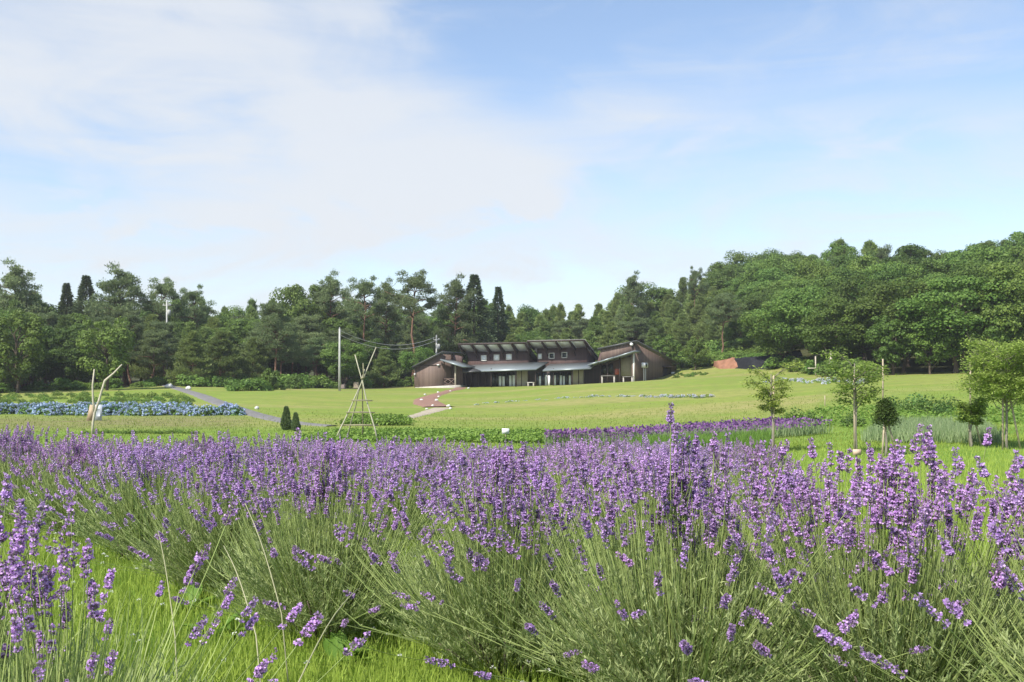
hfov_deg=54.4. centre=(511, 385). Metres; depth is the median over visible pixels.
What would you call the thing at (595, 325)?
young pine tree
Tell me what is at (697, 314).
young pine tree
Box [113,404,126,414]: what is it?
hydrangea bush
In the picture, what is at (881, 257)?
pine tree
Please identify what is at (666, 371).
door
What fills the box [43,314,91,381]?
young pine tree
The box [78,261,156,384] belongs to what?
tall pine tree
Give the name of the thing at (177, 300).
broadleaf tree
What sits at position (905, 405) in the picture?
weed clump
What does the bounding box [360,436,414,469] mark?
lavender bush
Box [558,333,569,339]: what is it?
young pine tree
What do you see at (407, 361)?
broadleaf tree
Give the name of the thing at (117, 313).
pine tree
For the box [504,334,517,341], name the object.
young pine tree
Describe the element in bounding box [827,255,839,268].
pine tree
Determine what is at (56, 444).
lavender bush
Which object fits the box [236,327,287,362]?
pine tree
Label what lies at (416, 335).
young pine tree
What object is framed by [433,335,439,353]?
utility pole
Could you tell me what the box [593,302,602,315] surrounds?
young pine tree
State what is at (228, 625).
broadleaf weed
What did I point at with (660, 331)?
young pine tree
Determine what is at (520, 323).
young pine tree
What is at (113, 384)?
shrub
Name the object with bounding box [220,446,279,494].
lavender bush
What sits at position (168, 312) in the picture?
utility pole
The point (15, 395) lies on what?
young shrub
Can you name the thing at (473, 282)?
cedar tree
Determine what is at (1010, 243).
broadleaf tree
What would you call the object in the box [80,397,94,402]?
young shrub
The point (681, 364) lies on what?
shrub
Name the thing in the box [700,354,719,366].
shrub
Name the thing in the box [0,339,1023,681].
meadow ground
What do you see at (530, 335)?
broadleaf tree
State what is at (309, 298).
pine tree
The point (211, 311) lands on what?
pine tree
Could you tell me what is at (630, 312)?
young pine tree
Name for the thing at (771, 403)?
young tree
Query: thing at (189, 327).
young pine tree
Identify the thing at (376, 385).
shrub
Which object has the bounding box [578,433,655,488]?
lavender bush
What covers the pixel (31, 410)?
hydrangea bush
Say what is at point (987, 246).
broadleaf tree
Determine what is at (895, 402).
weed clump
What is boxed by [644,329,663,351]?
young pine tree
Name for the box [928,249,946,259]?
broadleaf tree
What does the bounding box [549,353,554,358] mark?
window
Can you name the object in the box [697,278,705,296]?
young pine tree
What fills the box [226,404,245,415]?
hydrangea bush
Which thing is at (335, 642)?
broadleaf weed
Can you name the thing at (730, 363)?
earth bank
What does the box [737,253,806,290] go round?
broadleaf tree
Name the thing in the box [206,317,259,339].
broadleaf tree
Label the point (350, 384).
shrub
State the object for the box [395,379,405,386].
shrub
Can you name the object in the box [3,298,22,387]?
young pine tree
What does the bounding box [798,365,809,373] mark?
shrub
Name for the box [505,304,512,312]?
young pine tree
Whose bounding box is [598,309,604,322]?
young pine tree
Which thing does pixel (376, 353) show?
broadleaf tree
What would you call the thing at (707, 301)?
broadleaf tree
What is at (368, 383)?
shrub
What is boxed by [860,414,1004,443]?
sedge
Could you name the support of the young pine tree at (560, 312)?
on the meadow ground at (724, 387)
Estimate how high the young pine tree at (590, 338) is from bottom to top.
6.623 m
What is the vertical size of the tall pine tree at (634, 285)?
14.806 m
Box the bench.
[622,376,633,381]
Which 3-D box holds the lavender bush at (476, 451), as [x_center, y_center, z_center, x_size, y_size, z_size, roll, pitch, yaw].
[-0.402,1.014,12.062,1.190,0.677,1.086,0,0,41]
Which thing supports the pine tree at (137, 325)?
on the meadow ground at (724, 387)
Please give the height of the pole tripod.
4.080 m
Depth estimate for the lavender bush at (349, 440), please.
14.18 m
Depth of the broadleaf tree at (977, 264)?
113.01 m
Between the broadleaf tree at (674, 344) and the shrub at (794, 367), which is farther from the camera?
the broadleaf tree at (674, 344)
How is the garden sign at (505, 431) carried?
on the meadow ground at (724, 387)
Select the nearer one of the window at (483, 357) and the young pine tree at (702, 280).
the window at (483, 357)
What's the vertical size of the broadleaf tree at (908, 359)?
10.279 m
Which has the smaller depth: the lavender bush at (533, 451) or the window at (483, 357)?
the lavender bush at (533, 451)
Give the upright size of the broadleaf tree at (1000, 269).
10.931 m
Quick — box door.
[663,367,670,375]
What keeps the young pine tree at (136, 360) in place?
on the meadow ground at (724, 387)
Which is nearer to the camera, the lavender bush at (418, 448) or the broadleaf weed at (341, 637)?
the broadleaf weed at (341, 637)
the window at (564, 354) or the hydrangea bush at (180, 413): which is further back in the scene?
the window at (564, 354)
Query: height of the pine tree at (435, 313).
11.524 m
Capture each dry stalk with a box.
[158,532,177,680]
[224,547,260,681]
[245,504,288,681]
[298,588,358,681]
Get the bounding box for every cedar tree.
[37,282,91,382]
[48,275,116,382]
[452,274,500,363]
[488,286,512,342]
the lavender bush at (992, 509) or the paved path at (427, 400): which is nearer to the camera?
the lavender bush at (992, 509)
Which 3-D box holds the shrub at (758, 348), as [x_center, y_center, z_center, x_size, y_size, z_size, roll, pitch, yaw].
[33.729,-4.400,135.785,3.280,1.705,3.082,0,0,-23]
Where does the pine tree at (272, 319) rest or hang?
on the meadow ground at (724, 387)
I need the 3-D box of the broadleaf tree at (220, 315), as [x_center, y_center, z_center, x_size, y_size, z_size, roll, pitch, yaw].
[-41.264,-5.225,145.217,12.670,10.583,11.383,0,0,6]
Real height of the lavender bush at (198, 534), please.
0.899 m
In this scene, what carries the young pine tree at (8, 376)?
on the meadow ground at (724, 387)
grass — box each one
[0,385,1023,454]
[13,432,1023,519]
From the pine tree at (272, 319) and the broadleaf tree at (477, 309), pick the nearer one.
the pine tree at (272, 319)
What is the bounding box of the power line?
[341,331,435,348]
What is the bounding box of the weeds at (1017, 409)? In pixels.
[781,403,1023,427]
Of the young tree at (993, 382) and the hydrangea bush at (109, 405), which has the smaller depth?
the young tree at (993, 382)
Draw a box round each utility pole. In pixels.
[163,300,170,382]
[338,327,340,390]
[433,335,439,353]
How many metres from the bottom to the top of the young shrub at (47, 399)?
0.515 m
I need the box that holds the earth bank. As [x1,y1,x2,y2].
[712,357,737,368]
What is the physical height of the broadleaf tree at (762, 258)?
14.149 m
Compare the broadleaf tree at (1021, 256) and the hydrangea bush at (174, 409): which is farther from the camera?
the broadleaf tree at (1021, 256)
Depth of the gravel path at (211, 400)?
75.66 m
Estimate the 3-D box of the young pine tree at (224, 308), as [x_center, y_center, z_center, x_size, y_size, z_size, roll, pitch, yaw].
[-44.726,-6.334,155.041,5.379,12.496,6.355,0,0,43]
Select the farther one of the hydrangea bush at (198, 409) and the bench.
the bench
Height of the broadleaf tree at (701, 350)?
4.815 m
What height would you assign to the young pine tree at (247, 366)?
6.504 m
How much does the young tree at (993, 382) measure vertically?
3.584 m
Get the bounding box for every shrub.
[0,383,14,392]
[10,393,22,397]
[26,380,47,390]
[40,396,52,400]
[47,377,87,390]
[52,390,63,395]
[67,398,76,402]
[77,394,88,400]
[78,381,91,389]
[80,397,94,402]
[86,381,105,388]
[104,377,123,388]
[114,390,123,395]
[129,381,143,387]
[134,392,145,397]
[141,375,168,385]
[142,381,156,386]
[147,391,157,397]
[164,393,175,397]
[167,379,182,385]
[176,373,207,386]
[177,392,184,397]
[203,376,221,386]
[204,373,236,386]
[224,377,273,390]
[238,376,258,383]
[260,368,286,389]
[276,372,314,387]
[283,374,305,388]
[307,373,337,387]
[317,380,334,387]
[346,381,359,387]
[347,376,373,387]
[365,379,387,386]
[385,376,403,386]
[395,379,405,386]
[404,375,413,386]
[674,359,687,368]
[676,350,694,357]
[685,359,700,367]
[698,345,713,354]
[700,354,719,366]
[703,339,733,348]
[705,350,735,355]
[705,351,741,362]
[707,344,724,352]
[721,342,749,350]
[724,344,743,352]
[735,340,762,349]
[736,348,760,353]
[744,352,765,356]
[745,349,759,353]
[748,347,767,353]
[762,346,775,354]
[762,354,810,369]
[786,358,807,371]
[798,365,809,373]
[802,359,835,374]
[814,357,889,377]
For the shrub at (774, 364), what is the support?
on the meadow ground at (724, 387)
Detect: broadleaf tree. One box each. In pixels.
[0,308,23,351]
[0,308,48,392]
[3,295,62,322]
[11,321,67,384]
[45,323,103,381]
[53,313,91,365]
[75,316,137,389]
[139,306,160,317]
[158,313,205,347]
[170,298,190,368]
[196,314,229,327]
[200,324,274,365]
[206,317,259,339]
[210,305,246,320]
[265,324,303,375]
[270,308,338,373]
[310,317,362,381]
[317,339,368,383]
[338,307,372,379]
[360,317,401,349]
[361,338,399,375]
[371,313,427,340]
[397,347,435,372]
[398,316,449,337]
[437,315,485,339]
[453,303,500,320]
[482,307,528,334]
[515,330,553,342]
[517,304,554,330]
[604,281,677,314]
[625,320,667,343]
[651,334,681,365]
[683,336,707,369]
[695,288,736,312]
[703,262,744,295]
[705,250,754,280]
[713,289,750,323]
[721,277,743,303]
[723,318,756,346]
[732,249,784,275]
[735,280,771,298]
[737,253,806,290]
[737,299,809,357]
[738,288,787,334]
[745,248,792,262]
[745,280,783,310]
[746,267,800,286]
[748,284,859,359]
[763,273,860,355]
[766,278,817,309]
[779,250,827,273]
[780,254,819,263]
[788,256,836,289]
[793,295,880,360]
[808,333,844,362]
[813,241,856,265]
[817,267,868,283]
[824,272,900,360]
[828,254,880,281]
[829,249,886,267]
[839,264,906,358]
[850,275,958,372]
[856,261,929,284]
[863,310,917,374]
[873,243,937,266]
[883,276,930,366]
[891,246,933,258]
[892,275,1020,372]
[896,259,939,271]
[901,263,1022,366]
[905,310,957,373]
[906,257,950,279]
[917,272,965,298]
[918,243,1019,277]
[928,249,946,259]
[941,249,993,262]
[953,302,1010,360]
[957,255,1014,277]
[958,260,1023,363]
[963,240,1000,251]
[965,239,1008,249]
[970,244,1015,262]
[996,244,1023,265]
[997,233,1023,247]
[1009,231,1023,243]
[1018,248,1023,261]
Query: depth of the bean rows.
55.62 m
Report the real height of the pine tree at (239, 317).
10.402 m
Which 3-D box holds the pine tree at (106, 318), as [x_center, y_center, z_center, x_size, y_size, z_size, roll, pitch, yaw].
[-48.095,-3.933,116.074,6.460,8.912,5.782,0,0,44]
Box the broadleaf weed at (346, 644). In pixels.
[343,640,377,662]
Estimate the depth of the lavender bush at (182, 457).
9.62 m
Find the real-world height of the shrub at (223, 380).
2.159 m
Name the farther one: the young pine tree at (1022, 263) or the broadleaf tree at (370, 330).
the broadleaf tree at (370, 330)
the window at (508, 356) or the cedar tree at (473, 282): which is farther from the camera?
the cedar tree at (473, 282)
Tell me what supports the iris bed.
on the meadow ground at (724, 387)
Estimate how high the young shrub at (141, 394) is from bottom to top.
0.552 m
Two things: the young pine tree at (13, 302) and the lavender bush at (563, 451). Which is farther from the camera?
the young pine tree at (13, 302)
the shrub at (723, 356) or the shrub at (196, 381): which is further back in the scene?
the shrub at (723, 356)
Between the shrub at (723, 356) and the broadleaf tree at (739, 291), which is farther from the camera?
the broadleaf tree at (739, 291)
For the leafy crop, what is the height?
0.572 m
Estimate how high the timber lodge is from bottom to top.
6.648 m
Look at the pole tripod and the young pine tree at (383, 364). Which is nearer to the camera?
the pole tripod
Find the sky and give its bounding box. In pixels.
[0,0,1023,319]
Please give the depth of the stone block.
124.38 m
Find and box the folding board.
[86,405,101,420]
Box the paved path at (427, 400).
[413,387,465,406]
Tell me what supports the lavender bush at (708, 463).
on the meadow ground at (724, 387)
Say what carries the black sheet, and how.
on the meadow ground at (724, 387)
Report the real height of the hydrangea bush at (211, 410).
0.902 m
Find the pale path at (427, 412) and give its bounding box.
[407,408,448,417]
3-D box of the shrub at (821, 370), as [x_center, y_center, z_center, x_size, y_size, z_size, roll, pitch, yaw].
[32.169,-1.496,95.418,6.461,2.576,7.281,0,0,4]
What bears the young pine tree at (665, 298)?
on the meadow ground at (724, 387)
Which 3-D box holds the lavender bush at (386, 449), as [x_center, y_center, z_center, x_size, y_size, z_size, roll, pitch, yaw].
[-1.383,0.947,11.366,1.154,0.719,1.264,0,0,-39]
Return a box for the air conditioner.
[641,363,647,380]
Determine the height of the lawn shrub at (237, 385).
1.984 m
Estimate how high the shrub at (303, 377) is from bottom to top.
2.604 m
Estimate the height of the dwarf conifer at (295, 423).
1.105 m
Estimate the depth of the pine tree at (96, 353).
109.08 m
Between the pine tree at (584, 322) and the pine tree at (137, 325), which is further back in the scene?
the pine tree at (584, 322)
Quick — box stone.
[164,383,172,387]
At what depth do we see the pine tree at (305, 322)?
133.55 m
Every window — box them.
[481,355,486,360]
[492,373,514,386]
[494,354,499,359]
[506,354,511,359]
[538,373,568,385]
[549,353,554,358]
[561,352,566,357]
[602,365,606,373]
[608,363,612,373]
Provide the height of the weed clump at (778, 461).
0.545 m
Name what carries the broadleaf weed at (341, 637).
on the meadow ground at (724, 387)
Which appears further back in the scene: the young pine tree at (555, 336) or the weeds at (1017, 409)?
the young pine tree at (555, 336)
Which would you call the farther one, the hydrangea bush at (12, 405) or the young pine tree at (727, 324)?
the young pine tree at (727, 324)
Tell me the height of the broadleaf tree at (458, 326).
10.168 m
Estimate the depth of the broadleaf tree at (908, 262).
136.89 m
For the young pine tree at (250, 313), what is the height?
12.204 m
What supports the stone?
on the gravel path at (211, 400)
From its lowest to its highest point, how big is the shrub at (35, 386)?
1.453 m
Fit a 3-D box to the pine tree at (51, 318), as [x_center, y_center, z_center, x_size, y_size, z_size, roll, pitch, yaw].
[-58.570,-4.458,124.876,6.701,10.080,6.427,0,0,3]
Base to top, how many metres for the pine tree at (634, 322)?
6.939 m
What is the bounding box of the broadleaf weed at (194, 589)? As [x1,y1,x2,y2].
[174,584,217,610]
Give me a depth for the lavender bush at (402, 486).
6.73 m
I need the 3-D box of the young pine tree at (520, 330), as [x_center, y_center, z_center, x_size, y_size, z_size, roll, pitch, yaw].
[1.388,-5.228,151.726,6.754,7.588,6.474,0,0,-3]
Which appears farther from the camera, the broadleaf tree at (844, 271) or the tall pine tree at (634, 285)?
the tall pine tree at (634, 285)
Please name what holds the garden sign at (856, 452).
on the meadow ground at (724, 387)
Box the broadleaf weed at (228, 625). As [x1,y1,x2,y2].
[181,611,253,636]
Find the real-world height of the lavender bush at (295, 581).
0.941 m
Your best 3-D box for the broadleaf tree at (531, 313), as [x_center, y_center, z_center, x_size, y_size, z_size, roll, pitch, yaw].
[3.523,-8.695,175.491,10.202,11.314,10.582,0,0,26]
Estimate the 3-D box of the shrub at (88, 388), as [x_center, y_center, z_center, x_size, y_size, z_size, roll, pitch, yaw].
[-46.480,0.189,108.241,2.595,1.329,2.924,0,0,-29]
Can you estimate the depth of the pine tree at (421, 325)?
149.27 m
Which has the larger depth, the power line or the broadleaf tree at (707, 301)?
the broadleaf tree at (707, 301)
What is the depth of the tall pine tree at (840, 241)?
164.52 m
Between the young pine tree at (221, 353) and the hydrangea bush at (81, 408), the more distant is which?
the young pine tree at (221, 353)
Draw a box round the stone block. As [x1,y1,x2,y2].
[354,382,358,387]
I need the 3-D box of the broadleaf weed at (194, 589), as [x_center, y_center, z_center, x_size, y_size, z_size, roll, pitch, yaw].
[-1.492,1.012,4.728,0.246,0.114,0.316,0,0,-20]
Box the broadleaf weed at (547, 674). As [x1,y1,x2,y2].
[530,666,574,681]
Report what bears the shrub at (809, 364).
on the meadow ground at (724, 387)
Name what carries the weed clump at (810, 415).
on the meadow ground at (724, 387)
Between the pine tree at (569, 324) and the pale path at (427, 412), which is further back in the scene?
the pine tree at (569, 324)
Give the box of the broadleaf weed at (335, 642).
[299,636,369,665]
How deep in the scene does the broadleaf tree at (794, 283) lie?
137.78 m
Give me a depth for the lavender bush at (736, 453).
10.75 m
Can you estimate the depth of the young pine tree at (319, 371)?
140.95 m
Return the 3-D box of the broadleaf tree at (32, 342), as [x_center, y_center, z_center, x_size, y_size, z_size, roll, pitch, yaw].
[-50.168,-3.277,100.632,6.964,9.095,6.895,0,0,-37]
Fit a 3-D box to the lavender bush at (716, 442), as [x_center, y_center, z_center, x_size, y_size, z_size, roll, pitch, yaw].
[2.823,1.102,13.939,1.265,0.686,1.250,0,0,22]
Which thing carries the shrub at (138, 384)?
on the meadow ground at (724, 387)
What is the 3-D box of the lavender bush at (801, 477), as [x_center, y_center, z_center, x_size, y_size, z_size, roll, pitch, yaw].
[1.363,0.723,4.744,1.479,0.791,1.410,0,0,-14]
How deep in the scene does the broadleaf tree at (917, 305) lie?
92.03 m
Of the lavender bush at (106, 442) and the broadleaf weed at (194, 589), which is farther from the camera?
the lavender bush at (106, 442)
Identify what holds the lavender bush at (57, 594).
on the meadow ground at (724, 387)
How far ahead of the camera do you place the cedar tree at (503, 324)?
144.55 m
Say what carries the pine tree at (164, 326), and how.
on the meadow ground at (724, 387)
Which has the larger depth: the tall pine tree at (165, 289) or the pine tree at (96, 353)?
the tall pine tree at (165, 289)
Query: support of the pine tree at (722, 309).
on the meadow ground at (724, 387)
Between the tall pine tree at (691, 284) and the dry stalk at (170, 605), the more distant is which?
the tall pine tree at (691, 284)
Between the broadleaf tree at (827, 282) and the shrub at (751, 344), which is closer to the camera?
the broadleaf tree at (827, 282)
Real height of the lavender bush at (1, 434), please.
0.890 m
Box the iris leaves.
[628,428,775,454]
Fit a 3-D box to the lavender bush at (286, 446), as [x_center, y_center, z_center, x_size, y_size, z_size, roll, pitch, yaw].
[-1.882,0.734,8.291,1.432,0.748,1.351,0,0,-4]
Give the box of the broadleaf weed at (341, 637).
[319,630,369,657]
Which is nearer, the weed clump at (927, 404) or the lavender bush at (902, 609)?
the lavender bush at (902, 609)
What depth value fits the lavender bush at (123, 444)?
10.30 m
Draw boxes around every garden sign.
[502,428,508,436]
[853,449,860,474]
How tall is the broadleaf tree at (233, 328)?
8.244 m
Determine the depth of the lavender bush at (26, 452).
12.40 m
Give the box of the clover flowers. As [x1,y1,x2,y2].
[3,509,582,681]
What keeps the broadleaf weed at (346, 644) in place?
on the meadow ground at (724, 387)
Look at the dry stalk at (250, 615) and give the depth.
2.98 m
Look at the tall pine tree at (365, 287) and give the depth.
137.07 m
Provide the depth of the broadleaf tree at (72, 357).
108.74 m
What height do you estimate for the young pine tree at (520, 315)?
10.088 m
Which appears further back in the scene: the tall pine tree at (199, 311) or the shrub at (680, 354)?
the shrub at (680, 354)
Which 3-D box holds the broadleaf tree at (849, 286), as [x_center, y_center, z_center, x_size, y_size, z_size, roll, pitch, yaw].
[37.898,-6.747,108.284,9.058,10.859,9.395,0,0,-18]
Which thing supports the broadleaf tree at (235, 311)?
on the meadow ground at (724, 387)
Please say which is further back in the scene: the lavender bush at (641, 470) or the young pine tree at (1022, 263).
the young pine tree at (1022, 263)
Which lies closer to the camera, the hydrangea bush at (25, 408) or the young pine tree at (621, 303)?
the hydrangea bush at (25, 408)
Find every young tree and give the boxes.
[739,359,803,449]
[811,347,896,448]
[867,396,906,455]
[947,335,1023,449]
[950,395,988,446]
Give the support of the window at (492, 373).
in the timber lodge
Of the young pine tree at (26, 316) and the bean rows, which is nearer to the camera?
the bean rows
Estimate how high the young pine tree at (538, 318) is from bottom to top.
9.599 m
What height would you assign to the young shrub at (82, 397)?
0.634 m
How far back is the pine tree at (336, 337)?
130.99 m
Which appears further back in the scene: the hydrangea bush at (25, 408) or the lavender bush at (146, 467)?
the hydrangea bush at (25, 408)
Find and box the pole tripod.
[336,347,378,436]
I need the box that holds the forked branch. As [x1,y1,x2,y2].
[91,364,121,436]
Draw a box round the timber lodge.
[412,339,678,387]
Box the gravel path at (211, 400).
[157,385,336,426]
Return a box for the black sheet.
[734,350,802,369]
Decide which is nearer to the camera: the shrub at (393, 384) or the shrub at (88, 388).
the shrub at (88, 388)
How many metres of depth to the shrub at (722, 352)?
137.38 m
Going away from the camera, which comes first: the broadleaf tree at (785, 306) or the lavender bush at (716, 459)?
the lavender bush at (716, 459)
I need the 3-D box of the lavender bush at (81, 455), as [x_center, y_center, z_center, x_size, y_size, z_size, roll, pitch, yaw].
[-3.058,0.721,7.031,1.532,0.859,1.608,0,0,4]
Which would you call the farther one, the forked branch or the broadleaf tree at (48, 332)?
the broadleaf tree at (48, 332)
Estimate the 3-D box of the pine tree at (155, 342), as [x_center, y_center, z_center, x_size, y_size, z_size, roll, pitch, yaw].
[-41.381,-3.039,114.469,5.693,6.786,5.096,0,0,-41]
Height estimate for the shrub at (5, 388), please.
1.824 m
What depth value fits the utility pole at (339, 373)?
111.92 m
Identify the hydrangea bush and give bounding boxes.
[0,402,14,413]
[4,402,16,413]
[12,404,24,412]
[15,402,35,413]
[27,405,44,414]
[32,402,52,414]
[44,406,62,415]
[48,401,58,406]
[49,402,66,415]
[62,404,75,414]
[67,402,84,415]
[75,405,87,415]
[82,404,91,415]
[102,402,118,415]
[102,405,112,415]
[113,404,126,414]
[119,404,131,414]
[123,401,136,406]
[124,403,143,415]
[132,403,153,415]
[142,403,160,415]
[148,403,167,415]
[161,403,176,415]
[169,405,184,414]
[176,404,189,415]
[183,405,198,415]
[191,405,210,415]
[202,404,216,415]
[211,406,225,414]
[217,401,235,414]
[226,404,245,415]
[701,394,714,397]
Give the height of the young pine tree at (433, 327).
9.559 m
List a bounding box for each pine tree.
[0,257,45,386]
[0,325,41,385]
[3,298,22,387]
[22,312,52,384]
[33,310,59,386]
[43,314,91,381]
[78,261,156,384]
[83,315,116,382]
[83,326,115,382]
[87,322,138,377]
[110,308,136,385]
[110,311,136,381]
[118,314,149,385]
[125,312,170,380]
[128,330,177,377]
[129,314,170,379]
[132,277,188,319]
[134,309,145,380]
[140,320,180,381]
[154,321,185,379]
[163,320,203,376]
[164,330,218,379]
[168,284,214,328]
[191,330,249,378]
[198,326,213,353]
[199,303,218,315]
[203,315,221,331]
[212,330,241,372]
[220,305,231,322]
[229,314,245,330]
[234,337,272,378]
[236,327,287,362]
[244,297,258,317]
[245,305,258,319]
[246,302,299,370]
[262,332,304,375]
[269,283,343,373]
[274,322,309,373]
[287,303,309,375]
[294,314,326,373]
[294,336,334,375]
[298,331,331,375]
[308,297,331,374]
[311,268,354,376]
[311,310,334,377]
[323,328,370,382]
[338,275,387,375]
[344,313,366,376]
[346,318,360,378]
[351,324,377,378]
[366,346,402,386]
[369,278,405,347]
[380,268,445,374]
[380,334,407,376]
[393,314,437,341]
[396,329,422,382]
[399,324,425,376]
[421,307,451,323]
[422,319,437,346]
[423,330,447,356]
[425,336,446,357]
[428,273,478,352]
[446,338,465,361]
[490,329,503,341]
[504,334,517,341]
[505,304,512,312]
[507,315,517,334]
[514,326,525,334]
[516,312,530,333]
[516,319,524,328]
[531,336,542,356]
[532,313,548,332]
[537,320,551,337]
[543,310,554,333]
[549,303,557,321]
[549,319,583,338]
[551,333,560,339]
[554,302,566,326]
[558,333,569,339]
[560,327,578,339]
[565,311,580,331]
[566,303,584,319]
[570,310,581,337]
[571,318,590,338]
[581,316,605,344]
[583,330,601,361]
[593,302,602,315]
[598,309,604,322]
[598,310,613,344]
[598,321,623,346]
[602,321,647,340]
[607,293,621,316]
[607,329,628,344]
[612,271,649,322]
[614,297,625,322]
[620,316,657,340]
[622,303,636,322]
[643,301,656,318]
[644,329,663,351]
[646,311,664,332]
[653,328,670,349]
[659,294,672,316]
[660,288,676,312]
[662,301,687,336]
[662,318,676,339]
[669,313,698,345]
[671,329,687,350]
[676,277,687,309]
[682,281,699,309]
[683,265,712,306]
[683,304,705,340]
[684,289,698,318]
[690,305,725,340]
[691,295,705,339]
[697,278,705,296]
[703,292,746,352]
[703,325,723,343]
[705,286,717,297]
[717,301,744,340]
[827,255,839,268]
[830,237,851,257]
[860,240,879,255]
[871,251,889,264]
[878,243,892,257]
[1016,250,1023,328]
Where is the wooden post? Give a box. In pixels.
[882,359,883,397]
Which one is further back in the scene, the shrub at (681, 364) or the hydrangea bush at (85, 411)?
the shrub at (681, 364)
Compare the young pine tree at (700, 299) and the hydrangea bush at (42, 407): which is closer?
the hydrangea bush at (42, 407)
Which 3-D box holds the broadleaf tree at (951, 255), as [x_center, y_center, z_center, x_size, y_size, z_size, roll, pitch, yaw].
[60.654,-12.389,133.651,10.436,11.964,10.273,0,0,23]
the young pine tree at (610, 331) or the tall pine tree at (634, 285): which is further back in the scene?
the tall pine tree at (634, 285)
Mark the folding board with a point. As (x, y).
(98, 416)
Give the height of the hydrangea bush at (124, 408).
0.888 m
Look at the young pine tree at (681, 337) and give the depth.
147.88 m
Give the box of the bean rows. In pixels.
[334,413,416,425]
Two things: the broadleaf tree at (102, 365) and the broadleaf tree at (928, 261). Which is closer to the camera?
the broadleaf tree at (102, 365)
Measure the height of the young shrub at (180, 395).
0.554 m
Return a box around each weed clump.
[766,448,790,466]
[780,406,807,421]
[799,411,821,424]
[839,411,866,426]
[889,395,902,408]
[897,398,913,411]
[903,392,930,408]
[911,395,940,412]
[930,400,953,414]
[935,395,960,409]
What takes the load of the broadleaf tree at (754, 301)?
on the meadow ground at (724, 387)
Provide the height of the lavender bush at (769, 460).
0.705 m
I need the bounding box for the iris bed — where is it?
[543,416,833,447]
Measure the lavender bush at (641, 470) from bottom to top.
0.806 m
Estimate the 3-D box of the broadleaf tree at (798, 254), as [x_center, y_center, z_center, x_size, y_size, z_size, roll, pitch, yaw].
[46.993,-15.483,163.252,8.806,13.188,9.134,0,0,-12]
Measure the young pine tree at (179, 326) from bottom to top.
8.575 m
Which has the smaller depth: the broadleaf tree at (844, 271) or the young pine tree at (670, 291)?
the broadleaf tree at (844, 271)
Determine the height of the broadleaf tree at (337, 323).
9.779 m
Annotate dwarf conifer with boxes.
[280,405,291,429]
[291,412,300,430]
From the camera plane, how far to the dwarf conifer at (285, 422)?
50.06 m
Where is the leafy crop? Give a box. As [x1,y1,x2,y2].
[290,426,556,443]
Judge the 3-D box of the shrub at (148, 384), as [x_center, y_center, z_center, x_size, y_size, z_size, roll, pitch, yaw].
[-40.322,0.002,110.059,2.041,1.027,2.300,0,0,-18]
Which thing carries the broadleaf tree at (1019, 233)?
on the meadow ground at (724, 387)
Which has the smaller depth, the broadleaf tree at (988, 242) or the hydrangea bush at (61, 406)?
the hydrangea bush at (61, 406)
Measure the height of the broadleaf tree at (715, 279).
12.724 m
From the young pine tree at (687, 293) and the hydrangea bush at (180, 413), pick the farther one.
the young pine tree at (687, 293)
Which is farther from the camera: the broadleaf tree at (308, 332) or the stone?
the broadleaf tree at (308, 332)
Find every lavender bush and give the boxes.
[0,422,115,523]
[0,428,57,477]
[0,428,183,540]
[0,473,370,681]
[0,491,107,681]
[4,430,249,562]
[7,439,59,480]
[27,435,109,482]
[39,436,128,485]
[45,431,384,594]
[48,435,162,495]
[121,444,226,504]
[133,438,176,487]
[134,427,514,641]
[152,433,217,473]
[154,429,266,507]
[188,430,357,517]
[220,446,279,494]
[251,431,380,480]
[253,438,399,525]
[262,434,738,678]
[263,435,329,466]
[283,441,471,545]
[298,440,367,473]
[311,442,387,489]
[321,433,373,472]
[356,438,416,489]
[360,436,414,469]
[369,436,475,509]
[371,437,470,486]
[375,440,445,468]
[392,403,970,681]
[415,439,539,513]
[420,446,608,554]
[431,444,540,483]
[454,440,509,484]
[476,443,530,466]
[500,435,640,527]
[510,440,549,473]
[513,432,621,503]
[513,442,600,481]
[532,445,760,570]
[561,434,773,534]
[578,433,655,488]
[588,423,1023,681]
[598,435,637,453]
[599,438,655,466]
[604,439,732,492]
[652,437,707,452]
[659,455,958,602]
[685,439,754,497]
[686,440,749,460]
[699,442,768,499]
[700,436,834,522]
[717,437,811,482]
[755,449,1023,681]
[822,456,1023,680]
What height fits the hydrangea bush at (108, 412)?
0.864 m
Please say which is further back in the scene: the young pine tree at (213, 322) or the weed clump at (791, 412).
the young pine tree at (213, 322)
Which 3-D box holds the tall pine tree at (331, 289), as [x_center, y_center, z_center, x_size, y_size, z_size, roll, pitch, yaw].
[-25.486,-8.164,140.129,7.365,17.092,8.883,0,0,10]
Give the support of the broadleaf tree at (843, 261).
on the meadow ground at (724, 387)
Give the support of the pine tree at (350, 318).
on the meadow ground at (724, 387)
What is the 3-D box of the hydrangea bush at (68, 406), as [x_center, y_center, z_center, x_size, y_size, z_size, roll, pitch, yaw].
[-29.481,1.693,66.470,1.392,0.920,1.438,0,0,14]
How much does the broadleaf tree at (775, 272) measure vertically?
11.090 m
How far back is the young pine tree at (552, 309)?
179.97 m
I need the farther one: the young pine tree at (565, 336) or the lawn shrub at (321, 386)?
the young pine tree at (565, 336)
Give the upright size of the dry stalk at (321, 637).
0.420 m
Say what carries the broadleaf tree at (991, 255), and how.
on the meadow ground at (724, 387)
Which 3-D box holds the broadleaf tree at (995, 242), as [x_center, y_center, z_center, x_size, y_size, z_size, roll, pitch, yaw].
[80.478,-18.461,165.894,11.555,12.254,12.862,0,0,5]

